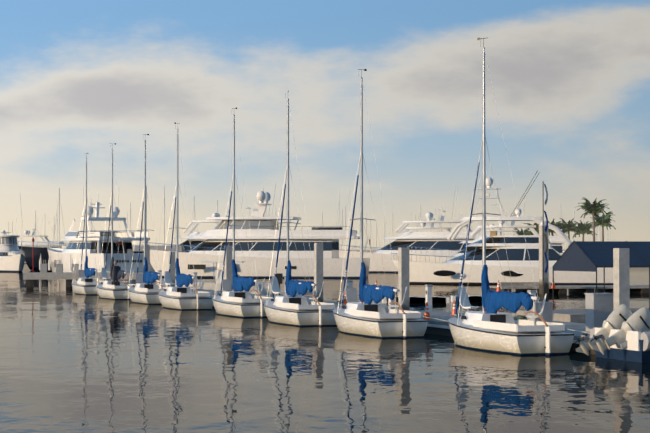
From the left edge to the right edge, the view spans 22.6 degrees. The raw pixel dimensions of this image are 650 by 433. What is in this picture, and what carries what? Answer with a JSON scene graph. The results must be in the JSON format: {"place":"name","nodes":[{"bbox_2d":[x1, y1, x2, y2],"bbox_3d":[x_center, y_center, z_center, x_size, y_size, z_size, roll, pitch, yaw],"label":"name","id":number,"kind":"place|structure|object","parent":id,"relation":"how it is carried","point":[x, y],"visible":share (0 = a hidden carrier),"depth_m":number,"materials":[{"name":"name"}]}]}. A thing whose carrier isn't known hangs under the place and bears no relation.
{"place":"outdoors","nodes":[
{"label":"outdoors","id":0,"kind":"place"},
{"bbox_2d":[0,250,649,432],"bbox_3d":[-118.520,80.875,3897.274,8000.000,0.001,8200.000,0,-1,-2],"label":"water surface","id":1,"kind":"object","parent":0,"point":[71,361],"depth_m":37.31,"materials":[{"name":"grey liquid"}]},
{"bbox_2d":[0,198,24,271],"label":"sportfisher","id":2,"kind":"object","parent":1,"relation":"on","point":[12,258],"visible":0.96,"depth_m":209.78,"materials":[{"name":"white"}]},
{"bbox_2d":[34,211,37,240],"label":"sailboat mast","id":3,"kind":"object","parent":1,"relation":"on","point":[35,227],"visible":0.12,"depth_m":462.64,"materials":[{"name":"white metal"}]},
{"bbox_2d":[17,218,67,263],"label":"yacht","id":4,"kind":"object","parent":1,"relation":"on","point":[30,243],"visible":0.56,"depth_m":325.12,"materials":[{"name":"white"}]},
{"bbox_2d":[51,188,66,247],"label":"sailboat mast","id":5,"kind":"object","parent":1,"relation":"on","point":[59,211],"visible":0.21,"depth_m":318.80,"materials":[{"name":"white metal"}]},
{"bbox_2d":[23,237,142,286],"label":"concrete pier","id":6,"kind":"structure","parent":1,"relation":"on","point":[42,274],"depth_m":124.16,"materials":[{"name":"grey concrete"}]},
{"bbox_2d":[72,153,103,294],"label":"sailboat","id":7,"kind":"object","parent":1,"relation":"on","point":[86,285],"visible":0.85,"depth_m":106.62,"materials":[{"name":"white plastic"}]},
{"bbox_2d":[39,187,154,271],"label":"yacht","id":8,"kind":"object","parent":1,"relation":"on","point":[66,256],"visible":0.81,"depth_m":179.05,"materials":[{"name":"white plastic"}]},
{"bbox_2d":[18,186,189,270],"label":"yacht","id":9,"kind":"object","parent":1,"relation":"on","point":[32,263],"visible":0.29,"depth_m":219.74,"materials":[{"name":"black"}]},
{"bbox_2d":[96,143,135,299],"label":"sailboat","id":10,"kind":"object","parent":1,"relation":"on","point":[114,287],"visible":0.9,"depth_m":96.45,"materials":[{"name":"white plastic"}]},
{"bbox_2d":[126,202,133,237],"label":"sailboat mast","id":11,"kind":"object","parent":1,"relation":"on","point":[130,219],"visible":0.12,"depth_m":430.84,"materials":[{"name":"white metal"}]},
{"bbox_2d":[127,134,166,303],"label":"sailboat","id":12,"kind":"object","parent":1,"relation":"on","point":[146,291],"visible":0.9,"depth_m":89.14,"materials":[{"name":"white plastic"}]},
{"bbox_2d":[146,245,149,271],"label":"pile","id":13,"kind":"object","parent":1,"relation":"in","point":[148,253],"visible":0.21,"depth_m":102.75,"materials":[{"name":"grey concrete"}]},
{"bbox_2d":[159,185,169,244],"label":"sailboat mast","id":14,"kind":"object","parent":1,"relation":"on","point":[164,215],"visible":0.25,"depth_m":333.33,"materials":[{"name":"white metal"}]},
{"bbox_2d":[169,252,174,285],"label":"pile","id":15,"kind":"object","parent":1,"relation":"in","point":[172,271],"visible":0.36,"depth_m":96.30,"materials":[{"name":"grey concrete"}]},
{"bbox_2d":[158,122,213,309],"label":"sailboat","id":16,"kind":"object","parent":1,"relation":"on","point":[178,296],"visible":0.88,"depth_m":80.03,"materials":[{"name":"white plastic"}]},
{"bbox_2d":[175,196,242,250],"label":"yacht","id":17,"kind":"object","parent":1,"relation":"on","point":[195,243],"visible":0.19,"depth_m":222.68,"materials":[{"name":"white"}]},
{"bbox_2d":[157,261,282,294],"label":"t-top boat","id":18,"kind":"object","parent":1,"relation":"on","point":[207,285],"visible":0.33,"depth_m":102.41,"materials":[{"name":"white"}]},
{"bbox_2d":[225,246,231,290],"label":"pile","id":19,"kind":"object","parent":1,"relation":"on","point":[228,266],"visible":0.29,"depth_m":85.12,"materials":[{"name":"grey concrete"}]},
{"bbox_2d":[212,107,274,317],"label":"sailboat","id":20,"kind":"object","parent":1,"relation":"on","point":[237,301],"visible":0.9,"depth_m":72.07,"materials":[{"name":"white plastic"}]},
{"bbox_2d":[142,185,369,277],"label":"yacht","id":21,"kind":"object","parent":1,"relation":"on","point":[263,230],"visible":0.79,"depth_m":164.90,"materials":[{"name":"white"}]},
{"bbox_2d":[264,90,336,325],"bbox_3d":[-0.967,-0.157,64.716,2.570,9.875,7.018,0,-1,-18],"label":"sailboat","id":22,"kind":"object","parent":1,"relation":"on","point":[293,309],"visible":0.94,"depth_m":63.84,"materials":[{"name":"white plastic"}]},
{"bbox_2d":[314,243,322,301],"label":"pile","id":23,"kind":"object","parent":1,"relation":"in","point":[318,263],"visible":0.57,"depth_m":72.36,"materials":[{"name":"grey concrete"}]},
{"bbox_2d":[336,190,343,246],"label":"sailboat mast","id":24,"kind":"object","parent":1,"relation":"on","point":[338,211],"visible":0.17,"depth_m":400.15,"materials":[{"name":"white metal"}]},
{"bbox_2d":[342,209,344,250],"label":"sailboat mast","id":25,"kind":"object","parent":1,"relation":"on","point":[342,228],"visible":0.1,"depth_m":427.68,"materials":[{"name":"white metal"}]},
{"bbox_2d":[340,207,350,250],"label":"sailboat","id":26,"kind":"object","parent":1,"relation":"on","point":[345,227],"visible":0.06,"depth_m":451.24,"materials":[{"name":"white"}]},
{"bbox_2d":[342,190,355,249],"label":"sailboat mast","id":27,"kind":"object","parent":1,"relation":"on","point":[349,204],"visible":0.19,"depth_m":366.18,"materials":[{"name":"white metal"}]},
{"bbox_2d":[124,284,595,354],"bbox_3d":[16.444,4.529,85.530,43.745,0.818,77.760,0,-1,-19],"label":"floating dock","id":28,"kind":"object","parent":1,"relation":"on","point":[437,327],"depth_m":55.73,"materials":[{"name":"grey concrete"}]},
{"bbox_2d":[296,290,312,302],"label":"dock box","id":29,"kind":"object","parent":28,"relation":"on","point":[308,297],"visible":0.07,"depth_m":73.91,"materials":[{"name":"grey plastic"}]},
{"bbox_2d":[158,270,535,319],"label":"dock pedestals","id":30,"kind":"object","parent":28,"relation":"on","point":[428,293],"visible":0.38,"depth_m":64.56,"materials":[{"name":"white plastic"}]},
{"bbox_2d":[388,298,394,308],"bbox_3d":[2.446,3.153,59.053,0.260,0.990,0.260,0,-1,-19],"label":"pedestal","id":31,"kind":"object","parent":28,"relation":"on","point":[389,300],"visible":0.11,"depth_m":58.96,"materials":[{"name":"white plastic"}]},
{"bbox_2d":[423,302,431,319],"bbox_3d":[3.562,3.293,56.775,0.322,0.620,0.322,0,-1,-2],"label":"cone","id":32,"kind":"object","parent":28,"relation":"on","point":[426,313],"visible":1,"depth_m":56.71,"materials":[{"name":"orange plastic"}]},
{"bbox_2d":[450,300,455,314],"bbox_3d":[4.831,3.405,60.621,0.286,0.550,0.286,0,-1,-2],"label":"cone","id":33,"kind":"object","parent":28,"relation":"on","point":[454,308],"visible":0.83,"depth_m":60.57,"materials":[{"name":"orange plastic"}]},
{"bbox_2d":[496,280,500,291],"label":"cone","id":34,"kind":"object","parent":28,"relation":"on","point":[498,287],"visible":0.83,"depth_m":94.02,"materials":[{"name":"orange plastic"}]},
{"bbox_2d":[528,302,552,321],"bbox_3d":[6.844,3.112,51.739,0.640,0.780,0.590,0,-1,-19],"label":"grey dock box","id":35,"kind":"object","parent":28,"relation":"on","point":[546,315],"visible":0.54,"depth_m":51.51,"materials":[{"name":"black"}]},
{"bbox_2d":[542,181,547,300],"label":"flag pole","id":36,"kind":"object","parent":28,"relation":"on","point":[546,227],"visible":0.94,"depth_m":78.34,"materials":[{"name":"grey"}]},
{"bbox_2d":[584,293,612,332],"bbox_3d":[8.158,2.850,48.140,0.760,1.160,0.540,0,-1,-19],"label":"box","id":37,"kind":"object","parent":28,"relation":"on","point":[598,309],"visible":0.68,"depth_m":47.91,"materials":[{"name":"grey"}]},
{"bbox_2d":[366,220,373,252],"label":"sailboat","id":38,"kind":"object","parent":1,"relation":"on","point":[370,237],"visible":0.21,"depth_m":447.66,"materials":[{"name":"white"}]},
{"bbox_2d":[380,218,386,247],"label":"sailboat","id":39,"kind":"object","parent":1,"relation":"on","point":[384,232],"visible":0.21,"depth_m":487.21,"materials":[{"name":"white"}]},
{"bbox_2d":[333,69,447,337],"bbox_3d":[1.823,-0.319,56.592,2.570,9.875,7.018,0,-1,-19],"label":"sailboat","id":40,"kind":"object","parent":1,"relation":"on","point":[365,316],"visible":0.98,"depth_m":55.73,"materials":[{"name":"white plastic"}]},
{"bbox_2d":[350,205,451,251],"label":"yacht","id":41,"kind":"object","parent":1,"relation":"on","point":[423,225],"visible":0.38,"depth_m":247.04,"materials":[{"name":"white"}]},
{"bbox_2d":[398,248,409,310],"bbox_3d":[2.936,3.147,60.481,0.320,3.980,0.320,0,-1,-19],"label":"pile","id":42,"kind":"object","parent":1,"relation":"on","point":[403,268],"visible":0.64,"depth_m":60.36,"materials":[{"name":"grey concrete"}]},
{"bbox_2d":[339,188,501,272],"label":"yacht","id":43,"kind":"object","parent":1,"relation":"on","point":[438,241],"visible":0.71,"depth_m":201.47,"materials":[{"name":"white"}]},
{"bbox_2d":[382,296,481,302],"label":"float cubes","id":44,"kind":"object","parent":1,"relation":"on","point":[417,299],"visible":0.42,"depth_m":87.62,"materials":[{"name":"black plastic"}]},
{"bbox_2d":[408,197,572,262],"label":"yacht","id":45,"kind":"object","parent":1,"relation":"on","point":[556,242],"visible":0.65,"depth_m":188.16,"materials":[{"name":"white"}]},
{"bbox_2d":[474,209,517,234],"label":"yacht","id":46,"kind":"object","parent":1,"relation":"on","point":[507,230],"visible":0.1,"depth_m":283.04,"materials":[{"name":"white plastic"}]},
{"bbox_2d":[391,163,612,284],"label":"yacht","id":47,"kind":"object","parent":1,"relation":"on","point":[518,260],"visible":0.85,"depth_m":133.87,"materials":[{"name":"white plastic"}]},
{"bbox_2d":[448,38,589,354],"bbox_3d":[5.325,-0.490,48.057,2.570,9.875,7.018,0,-1,-19],"label":"sailboat","id":48,"kind":"object","parent":1,"relation":"on","point":[488,327],"visible":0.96,"depth_m":47.12,"materials":[{"name":"white plastic"}]},
{"bbox_2d":[539,221,548,293],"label":"pile","id":49,"kind":"object","parent":1,"relation":"on","point":[546,282],"visible":0.65,"depth_m":105.18,"materials":[{"name":"grey concrete"}]},
{"bbox_2d":[489,282,648,293],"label":"wood platform","id":50,"kind":"structure","parent":1,"relation":"on","point":[524,287],"depth_m":107.78,"materials":[{"name":"brown"}]},
{"bbox_2d":[512,241,649,323],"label":"canopy tent","id":51,"kind":"object","parent":1,"relation":"on","point":[589,256],"visible":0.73,"depth_m":64.00,"materials":[{"name":"blue"}]},
{"bbox_2d":[573,304,649,362],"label":"outboard boat","id":52,"kind":"object","parent":1,"relation":"on","point":[622,332],"visible":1,"depth_m":42.48,"materials":[{"name":"white plastic"}]},
{"bbox_2d":[613,248,629,310],"bbox_3d":[8.642,2.899,47.353,0.340,3.950,0.340,0,-1,-19],"label":"pile","id":53,"kind":"object","parent":1,"relation":"on","point":[621,283],"visible":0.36,"depth_m":47.24,"materials":[{"name":"grey concrete"}]},
{"bbox_2d":[0,0,649,249],"label":"sky","id":54,"kind":"structure","parent":0,"point":[570,79],"materials":[{"name":"blue"}]},
{"bbox_2d":[514,228,528,234],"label":"palm","id":55,"kind":"object","parent":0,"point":[521,232],"visible":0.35,"depth_m":340.25,"materials":[{"name":"green plant"}]},
{"bbox_2d":[523,223,538,234],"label":"palm","id":56,"kind":"object","parent":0,"point":[536,229],"visible":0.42,"depth_m":331.08,"materials":[{"name":"green plant"}]},
{"bbox_2d":[545,219,563,235],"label":"palm","id":57,"kind":"object","parent":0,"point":[554,224],"visible":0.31,"depth_m":330.87,"materials":[{"name":"green plant"}]},
{"bbox_2d":[556,218,582,246],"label":"palm","id":58,"kind":"object","parent":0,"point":[564,226],"visible":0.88,"depth_m":330.84,"materials":[{"name":"green plant"}]},
{"bbox_2d":[573,220,596,240],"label":"palm","id":59,"kind":"object","parent":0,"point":[584,227],"visible":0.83,"depth_m":341.27,"materials":[{"name":"green plant"}]},
{"bbox_2d":[577,197,608,240],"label":"palm","id":60,"kind":"object","parent":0,"point":[595,208],"visible":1,"depth_m":300.92,"materials":[{"name":"green plant"}]},
{"bbox_2d":[588,211,615,240],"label":"palm","id":61,"kind":"object","parent":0,"point":[602,221],"visible":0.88,"depth_m":321.06,"materials":[{"name":"green plant"}]}
]}

